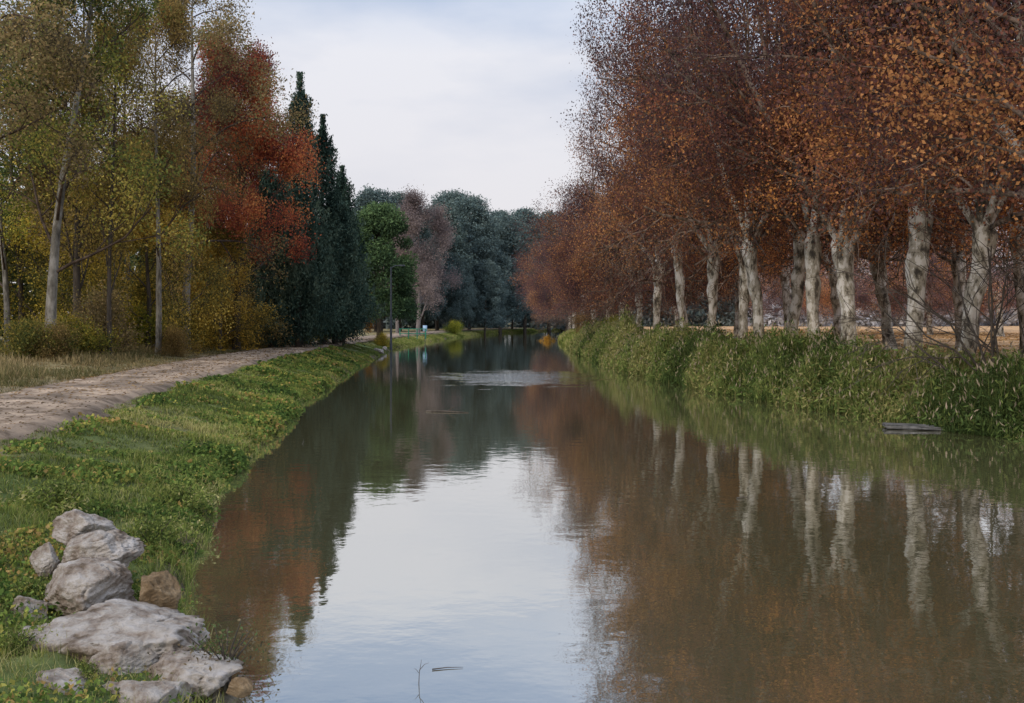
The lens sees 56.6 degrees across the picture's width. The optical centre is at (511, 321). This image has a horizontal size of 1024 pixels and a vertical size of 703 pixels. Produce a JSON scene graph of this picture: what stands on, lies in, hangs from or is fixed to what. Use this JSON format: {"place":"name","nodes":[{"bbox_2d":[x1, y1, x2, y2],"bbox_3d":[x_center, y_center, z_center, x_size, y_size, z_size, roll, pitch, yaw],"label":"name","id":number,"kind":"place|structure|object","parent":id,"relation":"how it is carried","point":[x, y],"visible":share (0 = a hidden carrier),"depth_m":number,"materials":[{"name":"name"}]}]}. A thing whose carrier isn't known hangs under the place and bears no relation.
{"place":"outdoors","nodes":[
{"label":"outdoors","id":0,"kind":"place"},
{"bbox_2d":[0,328,506,439],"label":"path","id":1,"kind":"structure","parent":0,"point":[18,430],"depth_m":20.53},
{"bbox_2d":[0,0,1021,303],"label":"sky","id":2,"kind":"structure","parent":0,"point":[439,95],"materials":[{"name":"white"}]},
{"bbox_2d":[0,322,1022,702],"bbox_3d":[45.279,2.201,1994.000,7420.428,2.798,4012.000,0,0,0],"label":"ground","id":3,"kind":"structure","parent":0,"point":[52,658],"depth_m":12.70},
{"bbox_2d":[0,572,52,605],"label":"weed clump","id":4,"kind":"object","parent":3,"relation":"on","point":[38,588],"visible":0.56,"depth_m":7.27,"materials":[{"name":"green plant"}]},
{"bbox_2d":[0,9,55,347],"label":"poplar tree","id":5,"kind":"object","parent":3,"relation":"on","point":[5,287],"visible":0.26,"depth_m":43.94,"materials":[{"name":"green plant"}]},
{"bbox_2d":[0,624,57,657],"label":"weed clump","id":6,"kind":"object","parent":3,"relation":"on","point":[14,638],"visible":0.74,"depth_m":6.18,"materials":[{"name":"green plant"}]},
{"bbox_2d":[11,595,47,620],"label":"boulder","id":7,"kind":"object","parent":3,"relation":"on","point":[19,599],"visible":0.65,"depth_m":6.94,"materials":[{"name":"stone"}]},
{"bbox_2d":[0,310,85,360],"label":"shrub","id":8,"kind":"object","parent":3,"relation":"on","point":[17,336],"visible":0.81,"depth_m":31.71,"materials":[{"name":"green plant"}]},
{"bbox_2d":[29,542,60,577],"bbox_3d":[-3.779,1.915,7.699,0.261,0.273,0.186,0,0,30],"label":"boulder","id":9,"kind":"object","parent":3,"relation":"on","point":[44,558],"visible":0.95,"depth_m":7.64,"materials":[{"name":"stone"}]},
{"bbox_2d":[0,17,98,330],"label":"broadleaf tree","id":10,"kind":"object","parent":3,"relation":"on","point":[19,280],"visible":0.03,"depth_m":47.81,"materials":[{"name":"green plant"}]},
{"bbox_2d":[19,316,84,361],"bbox_3d":[-15.525,0.586,32.102,2.050,1.730,2.245,0,0,15],"label":"shrub","id":11,"kind":"object","parent":3,"relation":"on","point":[60,335],"visible":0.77,"depth_m":31.76,"materials":[{"name":"green plant"}]},
{"bbox_2d":[0,115,115,328],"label":"yellow leaved tree","id":12,"kind":"object","parent":3,"relation":"on","point":[63,272],"visible":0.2,"depth_m":45.00,"materials":[{"name":"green plant"}]},
{"bbox_2d":[0,472,120,519],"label":"weed clump","id":13,"kind":"object","parent":3,"relation":"on","point":[56,500],"visible":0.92,"depth_m":9.53,"materials":[{"name":"green plant"}]},
{"bbox_2d":[36,667,87,694],"bbox_3d":[-2.781,2.309,5.813,0.551,0.306,0.368,3,-2,-11],"label":"boulder","id":14,"kind":"object","parent":3,"relation":"on","point":[60,676],"visible":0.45,"depth_m":5.82,"materials":[{"name":"stone"}]},
{"bbox_2d":[0,0,128,199],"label":"poplar tree","id":15,"kind":"object","parent":3,"relation":"on","point":[9,26],"visible":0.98,"depth_m":29.19,"materials":[{"name":"green plant"}]},
{"bbox_2d":[27,306,123,354],"bbox_3d":[-16.042,0.374,35.014,3.160,2.283,2.846,0,0,-37],"label":"shrub","id":16,"kind":"object","parent":3,"relation":"on","point":[88,339],"visible":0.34,"depth_m":34.96,"materials":[{"name":"green plant"}]},
{"bbox_2d":[52,509,117,545],"bbox_3d":[-3.735,1.798,8.273,0.392,0.338,0.473,0,0,36],"label":"boulder","id":17,"kind":"object","parent":3,"relation":"on","point":[68,525],"visible":0.71,"depth_m":8.17,"materials":[{"name":"stone"}]},
{"bbox_2d":[43,557,137,615],"bbox_3d":[-3.242,2.023,7.236,0.681,0.443,0.573,0,0,35],"label":"boulder","id":18,"kind":"object","parent":3,"relation":"on","point":[80,584],"visible":0.81,"depth_m":7.04,"materials":[{"name":"stone"}]},
{"bbox_2d":[0,0,188,343],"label":"broadleaf tree","id":19,"kind":"object","parent":3,"relation":"on","point":[77,284],"visible":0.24,"depth_m":38.57,"materials":[{"name":"green plant"}]},
{"bbox_2d":[37,0,169,357],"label":"broadleaf tree","id":20,"kind":"object","parent":3,"relation":"on","point":[93,196],"visible":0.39,"depth_m":35.94,"materials":[{"name":"green plant"}]},
{"bbox_2d":[61,529,145,566],"bbox_3d":[-3.364,1.919,7.806,0.612,0.411,0.537,0,0,17],"label":"boulder","id":21,"kind":"object","parent":3,"relation":"on","point":[122,547],"visible":0.62,"depth_m":7.68,"materials":[{"name":"stone"}]},
{"bbox_2d":[57,278,151,355],"bbox_3d":[-16.178,-0.225,36.832,4.490,3.460,4.100,0,0,-21],"label":"shrub","id":22,"kind":"object","parent":3,"relation":"on","point":[97,316],"visible":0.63,"depth_m":36.87,"materials":[{"name":"green plant"}]},
{"bbox_2d":[0,0,213,337],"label":"poplar tree","id":23,"kind":"object","parent":3,"relation":"on","point":[54,270],"visible":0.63,"depth_m":33.96,"materials":[{"name":"green plant"}]},
{"bbox_2d":[17,154,198,335],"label":"yellow leaved tree","id":24,"kind":"object","parent":3,"relation":"on","point":[59,306],"visible":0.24,"depth_m":42.94,"materials":[{"name":"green plant"}]},
{"bbox_2d":[17,0,198,303],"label":"poplar tree","id":25,"kind":"object","parent":3,"relation":"on","point":[142,68],"visible":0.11,"depth_m":50.93,"materials":[{"name":"green plant"}]},
{"bbox_2d":[11,598,209,663],"bbox_3d":[-2.696,2.217,6.608,1.258,0.409,0.952,0,0,13],"label":"boulder","id":26,"kind":"object","parent":3,"relation":"on","point":[94,629],"visible":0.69,"depth_m":6.39,"materials":[{"name":"stone"}]},
{"bbox_2d":[0,154,246,345],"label":"dark woodland","id":27,"kind":"object","parent":3,"relation":"on","point":[28,289],"visible":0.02,"depth_m":55.26,"materials":[{"name":"green plant"}]},
{"bbox_2d":[88,640,159,675],"bbox_3d":[-2.503,2.255,6.201,0.571,0.403,0.494,0,4,-23],"label":"boulder","id":28,"kind":"object","parent":3,"relation":"on","point":[124,655],"visible":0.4,"depth_m":6.07,"materials":[{"name":"stone"}]},
{"bbox_2d":[87,296,182,349],"bbox_3d":[-16.547,-0.034,42.392,3.795,3.044,4.214,0,0,6],"label":"shrub","id":29,"kind":"object","parent":3,"relation":"on","point":[144,327],"visible":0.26,"depth_m":41.63,"materials":[{"name":"green plant"}]},
{"bbox_2d":[102,680,194,702],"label":"boulder","id":30,"kind":"object","parent":3,"relation":"on","point":[139,691],"visible":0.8,"depth_m":5.68,"materials":[{"name":"stone"}]},
{"bbox_2d":[139,570,180,608],"bbox_3d":[-2.650,2.061,7.156,0.301,0.354,0.274,6,-4,-17],"label":"boulder","id":31,"kind":"object","parent":3,"relation":"on","point":[161,588],"visible":0.7,"depth_m":7.10,"materials":[{"name":"brown stone"}]},
{"bbox_2d":[80,0,244,354],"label":"poplar tree","id":32,"kind":"object","parent":3,"relation":"on","point":[178,16],"visible":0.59,"depth_m":39.67,"materials":[{"name":"green plant"}]},
{"bbox_2d":[117,510,210,552],"bbox_3d":[-3.470,2.071,9.238,1.030,0.488,0.924,0,0,-19],"label":"weed clump","id":33,"kind":"object","parent":3,"relation":"on","point":[152,531],"visible":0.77,"depth_m":9.19,"materials":[{"name":"green plant"}]},
{"bbox_2d":[81,132,249,347],"bbox_3d":[-16.455,-3.537,42.160,7.431,10.363,6.717,0,0,37],"label":"yellow leaved tree","id":34,"kind":"object","parent":3,"relation":"on","point":[172,319],"visible":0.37,"depth_m":41.99,"materials":[{"name":"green plant"}]},
{"bbox_2d":[115,81,216,316],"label":"broadleaf tree","id":35,"kind":"object","parent":3,"relation":"on","point":[188,91],"visible":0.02,"depth_m":59.52,"materials":[{"name":"green plant"}]},
{"bbox_2d":[130,285,206,352],"bbox_3d":[-16.427,-0.108,43.897,4.657,3.384,4.510,0,0,-27],"label":"shrub","id":36,"kind":"object","parent":3,"relation":"on","point":[195,338],"visible":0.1,"depth_m":44.02,"materials":[{"name":"yellow plant"}]},
{"bbox_2d":[0,336,355,393],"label":"dry grass","id":37,"kind":"structure","parent":3,"relation":"on","point":[18,372],"depth_m":30.33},
{"bbox_2d":[131,137,225,318],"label":"yellow leaved tree","id":38,"kind":"object","parent":3,"relation":"on","point":[177,264],"visible":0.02,"depth_m":57.68,"materials":[{"name":"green plant"}]},
{"bbox_2d":[153,323,207,356],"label":"shrub","id":39,"kind":"object","parent":3,"relation":"on","point":[175,346],"visible":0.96,"depth_m":39.71,"materials":[{"name":"green plant"}]},
{"bbox_2d":[143,478,221,512],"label":"weed clump","id":40,"kind":"object","parent":3,"relation":"on","point":[186,496],"visible":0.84,"depth_m":11.14,"materials":[{"name":"green plant"}]},
{"bbox_2d":[0,345,372,702],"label":"bank weeds","id":41,"kind":"object","parent":3,"relation":"on","point":[267,415],"visible":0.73,"depth_m":13.26,"materials":[{"name":"green plant"}]},
{"bbox_2d":[147,650,243,701],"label":"boulder","id":42,"kind":"object","parent":3,"relation":"on","point":[193,673],"visible":0.74,"depth_m":6.02,"materials":[{"name":"stone"}]},
{"bbox_2d":[79,0,323,348],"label":"poplar tree","id":43,"kind":"object","parent":3,"relation":"on","point":[201,35],"visible":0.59,"depth_m":45.27,"materials":[{"name":"green plant"}]},
{"bbox_2d":[178,306,230,350],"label":"shrub","id":44,"kind":"object","parent":3,"relation":"on","point":[207,336],"visible":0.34,"depth_m":45.97,"materials":[{"name":"green plant"}]},
{"bbox_2d":[130,614,280,701],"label":"water weed","id":45,"kind":"object","parent":3,"relation":"on","point":[231,651],"visible":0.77,"depth_m":6.32,"materials":[{"name":"green plant"}]},
{"bbox_2d":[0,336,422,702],"bbox_3d":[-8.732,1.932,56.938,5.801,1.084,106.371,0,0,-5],"label":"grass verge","id":46,"kind":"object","parent":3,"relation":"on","point":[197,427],"depth_m":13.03,"materials":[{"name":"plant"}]},
{"bbox_2d":[192,292,265,349],"bbox_3d":[-15.436,-0.254,49.980,5.045,3.666,4.885,0,0,6],"label":"shrub","id":47,"kind":"object","parent":3,"relation":"on","point":[254,337],"visible":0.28,"depth_m":49.74,"materials":[{"name":"yellow plant"}]},
{"bbox_2d":[174,215,287,349],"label":"yellow leaved tree","id":48,"kind":"object","parent":3,"relation":"on","point":[213,235],"visible":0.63,"depth_m":47.98,"materials":[{"name":"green plant"}]},
{"bbox_2d":[142,19,333,349],"bbox_3d":[-14.801,-7.022,49.881,9.975,17.724,9.763,0,0,-19],"label":"red leaved tree","id":49,"kind":"object","parent":3,"relation":"on","point":[274,156],"visible":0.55,"depth_m":49.42,"materials":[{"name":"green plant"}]},
{"bbox_2d":[203,113,282,318],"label":"red leaved tree","id":50,"kind":"object","parent":3,"relation":"on","point":[251,174],"visible":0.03,"depth_m":65.11,"materials":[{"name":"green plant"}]},
{"bbox_2d":[222,282,298,348],"bbox_3d":[-14.904,-0.437,53.862,4.920,4.152,5.389,0,0,-26],"label":"shrub","id":51,"kind":"object","parent":3,"relation":"on","point":[284,326],"visible":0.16,"depth_m":53.66,"materials":[{"name":"yellow plant"}]},
{"bbox_2d":[226,167,318,347],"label":"cypress tree","id":52,"kind":"object","parent":3,"relation":"on","point":[268,185],"visible":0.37,"depth_m":55.12,"materials":[{"name":"green plant"}]},
{"bbox_2d":[262,71,338,344],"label":"cypress tree","id":53,"kind":"object","parent":3,"relation":"on","point":[300,84],"visible":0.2,"depth_m":59.81,"materials":[{"name":"green plant"}]},
{"bbox_2d":[253,186,350,347],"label":"cypress tree","id":54,"kind":"object","parent":3,"relation":"on","point":[310,275],"visible":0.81,"depth_m":55.24,"materials":[{"name":"green plant"}]},
{"bbox_2d":[302,114,368,344],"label":"cypress tree","id":55,"kind":"object","parent":3,"relation":"on","point":[328,154],"visible":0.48,"depth_m":62.57,"materials":[{"name":"green plant"}]},
{"bbox_2d":[316,191,375,344],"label":"cypress tree","id":56,"kind":"object","parent":3,"relation":"on","point":[344,216],"visible":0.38,"depth_m":63.42,"materials":[{"name":"green plant"}]},
{"bbox_2d":[329,165,386,345],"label":"cypress tree","id":57,"kind":"object","parent":3,"relation":"on","point":[345,188],"visible":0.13,"depth_m":68.78,"materials":[{"name":"green plant"}]},
{"bbox_2d":[351,184,415,331],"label":"pine tree","id":58,"kind":"object","parent":3,"relation":"on","point":[366,196],"visible":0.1,"depth_m":148.20,"materials":[{"name":"green plant"}]},
{"bbox_2d":[355,201,421,339],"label":"pine tree","id":59,"kind":"object","parent":3,"relation":"on","point":[384,224],"visible":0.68,"depth_m":82.69,"materials":[{"name":"green plant"}]},
{"bbox_2d":[383,191,445,330],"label":"pine tree","id":60,"kind":"object","parent":3,"relation":"on","point":[426,232],"visible":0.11,"depth_m":156.28,"materials":[{"name":"green plant"}]},
{"bbox_2d":[383,184,465,335],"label":"bare tree","id":61,"kind":"object","parent":3,"relation":"on","point":[413,204],"visible":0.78,"depth_m":121.40,"materials":[{"name":"grey plant"}]},
{"bbox_2d":[408,235,449,330],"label":"pine tree","id":62,"kind":"object","parent":3,"relation":"on","point":[437,312],"visible":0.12,"depth_m":159.49,"materials":[{"name":"green plant"}]},
{"bbox_2d":[421,201,478,330],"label":"pine tree","id":63,"kind":"object","parent":3,"relation":"on","point":[459,245],"visible":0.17,"depth_m":169.89,"materials":[{"name":"green plant"}]},
{"bbox_2d":[430,188,475,324],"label":"pine tree","id":64,"kind":"object","parent":3,"relation":"on","point":[452,195],"visible":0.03,"depth_m":203.25,"materials":[{"name":"green plant"}]},
{"bbox_2d":[429,253,477,321],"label":"pine tree","id":65,"kind":"object","parent":3,"relation":"on","point":[465,291],"visible":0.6,"depth_m":166.33,"materials":[{"name":"green plant"}]},
{"bbox_2d":[447,194,515,329],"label":"pine tree","id":66,"kind":"object","parent":3,"relation":"on","point":[480,231],"visible":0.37,"depth_m":179.40,"materials":[{"name":"green plant"}]},
{"bbox_2d":[462,258,509,334],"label":"pine tree","id":67,"kind":"object","parent":3,"relation":"on","point":[483,271],"visible":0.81,"depth_m":174.29,"materials":[{"name":"green plant"}]},
{"bbox_2d":[228,261,751,329],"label":"distant woodland","id":68,"kind":"object","parent":3,"relation":"on","point":[698,314],"visible":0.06,"depth_m":241.22,"materials":[{"name":"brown plant"}]},
{"bbox_2d":[474,209,536,333],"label":"pine tree","id":69,"kind":"object","parent":3,"relation":"on","point":[509,236],"visible":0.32,"depth_m":193.16,"materials":[{"name":"green plant"}]},
{"bbox_2d":[0,329,1018,473],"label":"fallen leaves","id":70,"kind":"object","parent":3,"relation":"on","point":[932,336],"visible":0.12,"depth_m":34.19,"materials":[{"name":"brown plant"}]},
{"bbox_2d":[499,206,559,332],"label":"pine tree","id":71,"kind":"object","parent":3,"relation":"on","point":[518,213],"visible":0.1,"depth_m":209.23,"materials":[{"name":"green plant"}]},
{"bbox_2d":[386,328,678,353],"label":"bank grass","id":72,"kind":"structure","parent":3,"relation":"on","point":[563,339],"depth_m":120.37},
{"bbox_2d":[505,194,634,332],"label":"plane tree","id":73,"kind":"object","parent":3,"relation":"on","point":[535,286],"visible":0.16,"depth_m":101.04,"materials":[{"name":"brown plant"}]},
{"bbox_2d":[514,204,653,329],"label":"plane tree","id":74,"kind":"object","parent":3,"relation":"on","point":[532,302],"visible":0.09,"depth_m":115.30,"materials":[{"name":"brown plant"}]},
{"bbox_2d":[513,174,693,322],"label":"plane tree","id":75,"kind":"object","parent":3,"relation":"on","point":[556,289],"visible":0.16,"depth_m":87.40,"materials":[{"name":"brown plant"}]},
{"bbox_2d":[509,120,725,331],"bbox_3d":[7.773,-6.469,66.551,15.649,16.551,15.721,0,0,8],"label":"plane tree","id":76,"kind":"object","parent":3,"relation":"on","point":[639,313],"visible":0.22,"depth_m":64.72,"materials":[{"name":"brown plant"}]},
{"bbox_2d":[535,168,705,336],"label":"plane tree","id":77,"kind":"object","parent":3,"relation":"on","point":[588,309],"visible":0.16,"depth_m":76.08,"materials":[{"name":"brown plant"}]},
{"bbox_2d":[563,18,757,333],"bbox_3d":[8.769,-7.673,49.473,12.661,19.087,15.076,0,0,-11],"label":"plane tree","id":78,"kind":"object","parent":3,"relation":"on","point":[679,285],"visible":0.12,"depth_m":49.49,"materials":[{"name":"brown plant"}]},
{"bbox_2d":[540,40,782,342],"bbox_3d":[9.514,-7.141,56.880,15.721,18.029,15.649,0,0,-5],"label":"plane tree","id":79,"kind":"object","parent":3,"relation":"on","point":[656,294],"visible":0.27,"depth_m":56.64,"materials":[{"name":"brown plant"}]},
{"bbox_2d":[582,0,818,329],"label":"plane tree","id":80,"kind":"object","parent":3,"relation":"on","point":[712,278],"visible":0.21,"depth_m":42.67,"materials":[{"name":"brown plant"}]},
{"bbox_2d":[550,0,878,339],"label":"plane tree","id":81,"kind":"object","parent":3,"relation":"on","point":[749,256],"visible":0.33,"depth_m":34.47,"materials":[{"name":"brown plant"}]},
{"bbox_2d":[571,0,879,342],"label":"plane tree","id":82,"kind":"object","parent":3,"relation":"on","point":[743,316],"visible":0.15,"depth_m":37.68,"materials":[{"name":"brown plant"}]},
{"bbox_2d":[648,99,828,329],"bbox_3d":[15.636,-6.704,56.135,16.584,16.796,13.927,0,0,-28],"label":"plane tree","id":83,"kind":"object","parent":3,"relation":"on","point":[786,299],"visible":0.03,"depth_m":56.12,"materials":[{"name":"brown plant"}]},
{"bbox_2d":[674,236,826,336],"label":"plane tree","id":84,"kind":"object","parent":3,"relation":"on","point":[736,329],"visible":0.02,"depth_m":63.84,"materials":[{"name":"brown plant"}]},
{"bbox_2d":[748,258,832,330],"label":"plane tree","id":85,"kind":"object","parent":3,"relation":"on","point":[768,301],"visible":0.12,"depth_m":103.69,"materials":[{"name":"brown plant"}]},
{"bbox_2d":[566,303,1023,441],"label":"reeds","id":86,"kind":"object","parent":3,"relation":"on","point":[800,370],"visible":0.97,"depth_m":26.41,"materials":[{"name":"green plant"}]},
{"bbox_2d":[636,0,971,337],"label":"plane tree","id":87,"kind":"object","parent":3,"relation":"on","point":[797,281],"visible":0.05,"depth_m":36.13,"materials":[{"name":"brown plant"}]},
{"bbox_2d":[704,138,908,338],"bbox_3d":[18.016,-6.153,50.294,17.075,15.550,13.281,0,0,26],"label":"plane tree","id":88,"kind":"object","parent":3,"relation":"on","point":[835,302],"visible":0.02,"depth_m":49.77,"materials":[{"name":"brown plant"}]},
{"bbox_2d":[590,0,1023,352],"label":"plane tree","id":89,"kind":"object","parent":3,"relation":"on","point":[916,256],"visible":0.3,"depth_m":26.16,"materials":[{"name":"brown plant"}]},
{"bbox_2d":[619,0,995,336],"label":"plane tree","id":90,"kind":"object","parent":3,"relation":"on","point":[813,255],"visible":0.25,"depth_m":31.23,"materials":[{"name":"brown plant"}]},
{"bbox_2d":[620,0,1022,349],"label":"plane tree","id":91,"kind":"object","parent":3,"relation":"on","point":[845,285],"visible":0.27,"depth_m":28.45,"materials":[{"name":"brown plant"}]},
{"bbox_2d":[767,255,906,332],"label":"plane tree","id":92,"kind":"object","parent":3,"relation":"on","point":[804,307],"visible":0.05,"depth_m":94.36,"materials":[{"name":"brown plant"}]},
{"bbox_2d":[666,84,1020,349],"bbox_3d":[15.829,-6.919,41.714,15.483,17.147,13.504,0,0,37],"label":"plane tree","id":93,"kind":"object","parent":3,"relation":"on","point":[885,316],"visible":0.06,"depth_m":40.19,"materials":[{"name":"brown plant"}]},
{"bbox_2d":[702,0,1023,358],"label":"plane tree","id":94,"kind":"object","parent":3,"relation":"on","point":[985,234],"visible":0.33,"depth_m":24.41,"materials":[{"name":"brown plant"}]},
{"bbox_2d":[724,267,1018,326],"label":"hazy woodland","id":95,"kind":"object","parent":3,"relation":"on","point":[768,319],"visible":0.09,"depth_m":225.96,"materials":[{"name":"brown plant"}]},
{"bbox_2d":[804,230,954,332],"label":"plane tree","id":96,"kind":"object","parent":3,"relation":"on","point":[825,297],"visible":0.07,"depth_m":87.06,"materials":[{"name":"brown plant"}]},
{"bbox_2d":[746,0,1023,295],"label":"plane tree","id":97,"kind":"object","parent":3,"relation":"on","point":[847,119],"visible":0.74,"depth_m":20.23,"materials":[{"name":"brown plant"}]},
{"bbox_2d":[784,44,1023,351],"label":"plane tree","id":98,"kind":"object","parent":3,"relation":"on","point":[1016,275],"visible":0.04,"depth_m":32.78,"materials":[{"name":"brown plant"}]},
{"bbox_2d":[793,0,1023,233],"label":"plane tree","id":99,"kind":"object","parent":3,"relation":"on","point":[993,97],"visible":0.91,"depth_m":16.61,"materials":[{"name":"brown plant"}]},
{"bbox_2d":[805,198,1023,404],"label":"bare bush","id":100,"kind":"object","parent":3,"relation":"on","point":[993,336],"visible":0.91,"depth_m":22.04,"materials":[{"name":"brown plant"}]},
{"bbox_2d":[821,227,1014,334],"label":"plane tree","id":101,"kind":"object","parent":3,"relation":"on","point":[862,299],"visible":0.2,"depth_m":77.91,"materials":[{"name":"brown plant"}]},
{"bbox_2d":[822,50,1022,347],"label":"plane tree","id":102,"kind":"object","parent":3,"relation":"on","point":[958,306],"visible":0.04,"depth_m":41.76,"materials":[{"name":"brown plant"}]},
{"bbox_2d":[889,202,1022,335],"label":"plane tree","id":103,"kind":"object","parent":3,"relation":"on","point":[1000,331],"visible":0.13,"depth_m":70.04,"materials":[{"name":"brown plant"}]},
{"bbox_2d":[182,331,1023,702],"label":"water","id":104,"kind":"structure","parent":0,"point":[536,519],"depth_m":10.11,"materials":[{"name":"liquid"}]},
{"bbox_2d":[226,677,252,697],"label":"boulder","id":105,"kind":"object","parent":104,"relation":"on","point":[240,687],"visible":1,"depth_m":5.91,"materials":[{"name":"brown stone"}]},
{"bbox_2d":[878,422,944,430],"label":"floating log","id":106,"kind":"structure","parent":104,"relation":"on","point":[908,426],"depth_m":21.15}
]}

